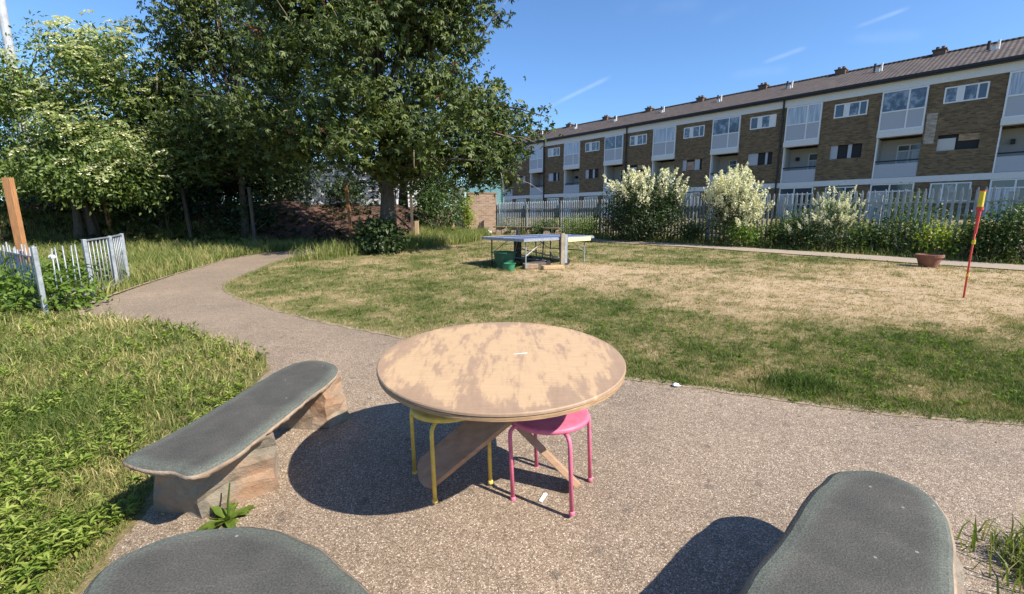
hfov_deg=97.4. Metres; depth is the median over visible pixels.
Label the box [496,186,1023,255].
palisade fence
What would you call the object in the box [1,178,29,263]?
timber stake
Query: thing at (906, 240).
shrub
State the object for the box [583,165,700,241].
shrub
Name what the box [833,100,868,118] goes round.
window
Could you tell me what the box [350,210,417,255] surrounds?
shrub
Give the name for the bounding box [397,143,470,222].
background tree
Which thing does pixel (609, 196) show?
window
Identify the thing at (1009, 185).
window
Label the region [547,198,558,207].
window
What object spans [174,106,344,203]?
background tree
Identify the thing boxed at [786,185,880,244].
shrub
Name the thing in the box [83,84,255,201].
background tree
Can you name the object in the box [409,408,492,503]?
stool
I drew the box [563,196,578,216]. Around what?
window
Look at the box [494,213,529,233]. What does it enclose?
shrub
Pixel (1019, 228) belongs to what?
shrub
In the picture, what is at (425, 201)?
shrub
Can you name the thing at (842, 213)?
shrub
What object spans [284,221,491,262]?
tall grass
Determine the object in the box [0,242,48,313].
railing fence
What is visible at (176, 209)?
shrub
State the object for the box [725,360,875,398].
grass tuft
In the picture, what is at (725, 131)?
bay window
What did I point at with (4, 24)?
lamp column
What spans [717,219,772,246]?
shrub
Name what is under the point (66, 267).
railing fence
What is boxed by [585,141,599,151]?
window
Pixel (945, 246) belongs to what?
shrub
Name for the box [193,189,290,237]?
shrub
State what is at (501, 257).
plastic tub
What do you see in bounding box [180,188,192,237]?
timber stake
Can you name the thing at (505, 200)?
window
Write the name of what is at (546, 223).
shrub
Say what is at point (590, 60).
sky
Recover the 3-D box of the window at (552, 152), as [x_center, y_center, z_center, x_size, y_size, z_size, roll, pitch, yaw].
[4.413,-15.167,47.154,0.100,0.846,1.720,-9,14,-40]
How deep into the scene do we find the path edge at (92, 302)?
6.10 m
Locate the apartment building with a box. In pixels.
[500,36,1023,218]
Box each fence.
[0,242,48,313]
[51,244,86,304]
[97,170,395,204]
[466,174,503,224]
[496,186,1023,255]
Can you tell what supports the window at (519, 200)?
in the apartment building
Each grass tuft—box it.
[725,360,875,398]
[956,502,1023,593]
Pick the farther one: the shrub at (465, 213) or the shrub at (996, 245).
the shrub at (465, 213)
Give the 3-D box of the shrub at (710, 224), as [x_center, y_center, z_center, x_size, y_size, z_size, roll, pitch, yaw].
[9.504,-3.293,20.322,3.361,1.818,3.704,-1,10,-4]
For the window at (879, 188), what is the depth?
27.18 m
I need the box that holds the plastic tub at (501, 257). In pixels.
[492,251,516,268]
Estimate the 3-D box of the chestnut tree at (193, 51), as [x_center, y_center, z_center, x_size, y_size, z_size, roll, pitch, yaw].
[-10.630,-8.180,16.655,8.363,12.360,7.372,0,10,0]
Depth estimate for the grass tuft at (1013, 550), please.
1.92 m
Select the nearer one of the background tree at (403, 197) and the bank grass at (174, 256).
the bank grass at (174, 256)
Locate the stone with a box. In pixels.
[522,263,537,268]
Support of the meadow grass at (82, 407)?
on the ground at (304, 225)
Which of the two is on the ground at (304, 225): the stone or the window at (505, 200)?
the stone
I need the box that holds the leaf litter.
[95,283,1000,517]
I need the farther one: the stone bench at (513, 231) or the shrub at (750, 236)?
the stone bench at (513, 231)
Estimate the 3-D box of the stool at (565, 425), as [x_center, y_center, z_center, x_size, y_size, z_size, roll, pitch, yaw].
[0.205,0.806,2.342,0.400,0.430,0.400,2,10,26]
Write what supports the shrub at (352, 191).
on the ground at (304, 225)
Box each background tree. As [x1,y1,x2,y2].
[0,124,98,201]
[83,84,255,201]
[93,145,237,202]
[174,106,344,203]
[187,156,306,203]
[230,164,326,204]
[233,22,488,206]
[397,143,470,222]
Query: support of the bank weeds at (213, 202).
on the ground at (304, 225)
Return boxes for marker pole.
[962,190,986,297]
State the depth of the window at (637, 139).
39.50 m
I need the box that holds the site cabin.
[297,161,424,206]
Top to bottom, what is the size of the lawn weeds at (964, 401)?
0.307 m
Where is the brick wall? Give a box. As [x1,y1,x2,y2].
[466,192,496,231]
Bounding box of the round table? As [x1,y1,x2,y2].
[376,322,625,488]
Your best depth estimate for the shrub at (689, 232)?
18.18 m
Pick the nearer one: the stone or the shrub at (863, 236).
the stone
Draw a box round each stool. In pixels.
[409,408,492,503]
[508,409,592,515]
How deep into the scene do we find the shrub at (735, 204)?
16.05 m
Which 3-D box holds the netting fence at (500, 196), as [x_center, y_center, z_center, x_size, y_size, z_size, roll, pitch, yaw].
[-1.900,-6.704,31.857,2.680,4.000,0.096,0,10,0]
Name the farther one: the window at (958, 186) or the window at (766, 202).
the window at (766, 202)
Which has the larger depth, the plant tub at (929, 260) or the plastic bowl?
the plant tub at (929, 260)
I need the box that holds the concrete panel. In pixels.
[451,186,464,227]
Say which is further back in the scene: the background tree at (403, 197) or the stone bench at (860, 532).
the background tree at (403, 197)
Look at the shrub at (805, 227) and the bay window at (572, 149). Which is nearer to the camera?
the shrub at (805, 227)
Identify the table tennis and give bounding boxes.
[481,230,593,267]
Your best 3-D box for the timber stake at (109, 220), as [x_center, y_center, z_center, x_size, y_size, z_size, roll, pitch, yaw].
[-14.950,-3.621,16.519,0.230,2.854,0.098,0,10,0]
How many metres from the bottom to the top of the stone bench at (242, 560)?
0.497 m
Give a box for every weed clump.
[0,249,107,309]
[0,261,120,314]
[0,262,79,303]
[21,248,129,287]
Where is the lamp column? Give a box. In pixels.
[0,0,35,198]
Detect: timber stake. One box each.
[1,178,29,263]
[102,197,112,231]
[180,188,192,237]
[247,187,255,239]
[344,183,352,235]
[409,181,413,230]
[414,221,418,236]
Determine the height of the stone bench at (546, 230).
0.500 m
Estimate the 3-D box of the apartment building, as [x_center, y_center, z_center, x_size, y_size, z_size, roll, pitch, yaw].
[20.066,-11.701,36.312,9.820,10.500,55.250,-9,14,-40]
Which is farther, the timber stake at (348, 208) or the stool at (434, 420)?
the timber stake at (348, 208)
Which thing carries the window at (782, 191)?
in the apartment building
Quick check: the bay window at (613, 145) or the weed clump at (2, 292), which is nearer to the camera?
the weed clump at (2, 292)
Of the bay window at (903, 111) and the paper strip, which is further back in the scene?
the bay window at (903, 111)
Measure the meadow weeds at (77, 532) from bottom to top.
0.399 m
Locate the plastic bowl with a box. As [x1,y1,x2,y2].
[503,262,515,270]
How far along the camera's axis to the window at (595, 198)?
44.23 m
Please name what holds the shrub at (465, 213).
on the ground at (304, 225)
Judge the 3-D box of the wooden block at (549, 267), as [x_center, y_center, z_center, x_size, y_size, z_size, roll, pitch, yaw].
[0.930,-0.685,10.344,0.520,0.090,0.200,-3,11,-17]
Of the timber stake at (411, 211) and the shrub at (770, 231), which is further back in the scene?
the timber stake at (411, 211)
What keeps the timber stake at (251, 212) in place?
on the ground at (304, 225)
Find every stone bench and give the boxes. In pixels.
[83,527,371,593]
[122,360,350,518]
[493,226,507,233]
[510,226,532,234]
[542,227,560,233]
[740,470,966,593]
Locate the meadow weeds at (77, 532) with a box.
[0,300,269,593]
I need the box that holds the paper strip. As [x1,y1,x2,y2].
[539,493,546,501]
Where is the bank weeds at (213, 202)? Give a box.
[0,193,417,249]
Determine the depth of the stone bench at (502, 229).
26.08 m
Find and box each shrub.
[0,158,100,214]
[92,176,222,233]
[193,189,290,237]
[313,170,370,207]
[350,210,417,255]
[403,179,472,230]
[457,192,476,228]
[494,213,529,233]
[526,213,561,233]
[554,211,606,236]
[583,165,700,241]
[672,218,709,242]
[683,211,726,238]
[693,161,777,245]
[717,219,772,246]
[752,208,811,247]
[771,206,838,251]
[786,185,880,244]
[802,185,866,251]
[830,215,904,252]
[863,208,947,254]
[866,182,963,251]
[908,215,984,258]
[921,210,1013,258]
[945,200,1023,261]
[966,195,1023,259]
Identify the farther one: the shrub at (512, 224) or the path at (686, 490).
the shrub at (512, 224)
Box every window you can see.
[504,199,511,216]
[516,199,525,207]
[529,147,542,173]
[530,198,542,216]
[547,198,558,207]
[548,147,559,156]
[563,141,579,169]
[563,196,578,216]
[584,196,597,206]
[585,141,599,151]
[603,134,623,165]
[603,195,618,216]
[630,134,646,145]
[651,126,676,160]
[680,192,699,205]
[683,125,704,138]
[710,115,741,154]
[746,190,768,203]
[750,114,776,129]
[778,187,812,217]
[783,102,822,147]
[824,186,856,202]
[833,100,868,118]
[867,183,914,218]
[876,85,929,138]
[928,182,971,200]
[943,81,989,103]
[984,178,1023,218]
[1000,70,1023,125]
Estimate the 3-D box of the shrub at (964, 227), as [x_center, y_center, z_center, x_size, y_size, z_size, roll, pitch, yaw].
[12.430,-1.586,12.259,1.745,1.550,1.676,1,10,5]
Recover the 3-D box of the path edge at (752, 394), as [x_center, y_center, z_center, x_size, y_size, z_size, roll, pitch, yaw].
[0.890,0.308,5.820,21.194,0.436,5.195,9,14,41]
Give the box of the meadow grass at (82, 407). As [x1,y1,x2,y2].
[0,299,267,593]
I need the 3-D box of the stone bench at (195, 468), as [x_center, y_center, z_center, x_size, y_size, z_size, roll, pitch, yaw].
[-1.458,0.792,2.580,0.686,0.460,1.396,0,13,0]
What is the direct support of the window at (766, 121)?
in the apartment building
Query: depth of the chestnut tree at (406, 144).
12.36 m
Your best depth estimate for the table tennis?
11.01 m
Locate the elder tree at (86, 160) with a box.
[0,9,222,243]
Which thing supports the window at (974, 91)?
in the apartment building
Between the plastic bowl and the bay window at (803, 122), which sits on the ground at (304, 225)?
the plastic bowl
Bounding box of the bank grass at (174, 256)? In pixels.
[0,199,332,297]
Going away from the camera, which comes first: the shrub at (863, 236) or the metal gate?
the metal gate
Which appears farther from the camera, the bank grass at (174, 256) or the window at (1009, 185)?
the window at (1009, 185)
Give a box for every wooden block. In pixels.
[526,261,545,267]
[541,265,563,269]
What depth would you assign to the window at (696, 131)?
35.70 m
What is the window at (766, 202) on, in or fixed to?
in the apartment building
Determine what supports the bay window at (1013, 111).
in the apartment building
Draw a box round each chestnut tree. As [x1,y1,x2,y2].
[111,0,325,237]
[181,0,563,250]
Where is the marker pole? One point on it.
(980, 204)
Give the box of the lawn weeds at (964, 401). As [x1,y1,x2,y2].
[245,252,1023,420]
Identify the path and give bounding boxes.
[80,248,1023,593]
[588,239,1023,269]
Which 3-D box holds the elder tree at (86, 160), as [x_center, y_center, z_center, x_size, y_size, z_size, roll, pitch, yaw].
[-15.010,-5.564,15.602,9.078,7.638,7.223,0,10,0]
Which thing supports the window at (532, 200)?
in the apartment building
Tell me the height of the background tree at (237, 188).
4.876 m
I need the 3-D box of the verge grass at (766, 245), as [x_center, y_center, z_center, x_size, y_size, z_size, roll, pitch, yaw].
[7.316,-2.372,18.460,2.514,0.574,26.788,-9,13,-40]
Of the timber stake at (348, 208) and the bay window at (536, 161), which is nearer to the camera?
the timber stake at (348, 208)
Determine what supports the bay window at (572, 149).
in the apartment building
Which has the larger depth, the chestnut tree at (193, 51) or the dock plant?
the chestnut tree at (193, 51)
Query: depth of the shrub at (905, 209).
14.09 m
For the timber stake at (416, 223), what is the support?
on the ground at (304, 225)
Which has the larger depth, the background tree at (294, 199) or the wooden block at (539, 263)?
the background tree at (294, 199)
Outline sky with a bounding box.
[0,0,1023,213]
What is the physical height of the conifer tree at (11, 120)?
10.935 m
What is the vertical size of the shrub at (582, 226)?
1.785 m
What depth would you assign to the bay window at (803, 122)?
30.00 m
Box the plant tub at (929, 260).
[915,253,944,266]
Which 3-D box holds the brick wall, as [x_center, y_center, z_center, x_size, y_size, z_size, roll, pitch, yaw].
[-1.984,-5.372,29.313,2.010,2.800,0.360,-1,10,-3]
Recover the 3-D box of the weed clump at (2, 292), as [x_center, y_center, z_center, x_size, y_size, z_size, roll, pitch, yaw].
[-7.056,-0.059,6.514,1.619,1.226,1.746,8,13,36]
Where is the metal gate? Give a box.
[81,233,129,297]
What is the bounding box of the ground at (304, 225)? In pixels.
[0,201,1023,593]
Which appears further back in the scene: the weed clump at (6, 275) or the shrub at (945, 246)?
the shrub at (945, 246)
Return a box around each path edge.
[78,249,301,347]
[222,259,1023,424]
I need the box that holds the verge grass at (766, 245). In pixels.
[495,229,1023,264]
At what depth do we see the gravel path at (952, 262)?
13.35 m
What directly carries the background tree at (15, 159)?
on the ground at (304, 225)
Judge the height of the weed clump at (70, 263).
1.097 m
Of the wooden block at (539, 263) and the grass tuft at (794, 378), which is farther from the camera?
the wooden block at (539, 263)
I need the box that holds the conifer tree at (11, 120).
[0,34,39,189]
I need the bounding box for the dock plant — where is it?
[196,483,255,530]
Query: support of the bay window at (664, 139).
in the apartment building
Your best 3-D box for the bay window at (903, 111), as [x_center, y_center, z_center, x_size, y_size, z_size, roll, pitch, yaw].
[22.859,-10.761,26.329,0.460,2.594,2.100,-9,14,-40]
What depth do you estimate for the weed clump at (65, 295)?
6.16 m
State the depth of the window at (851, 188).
28.90 m
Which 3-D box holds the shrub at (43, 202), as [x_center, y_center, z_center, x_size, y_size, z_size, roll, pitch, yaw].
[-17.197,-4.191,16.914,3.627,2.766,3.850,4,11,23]
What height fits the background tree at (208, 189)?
4.825 m

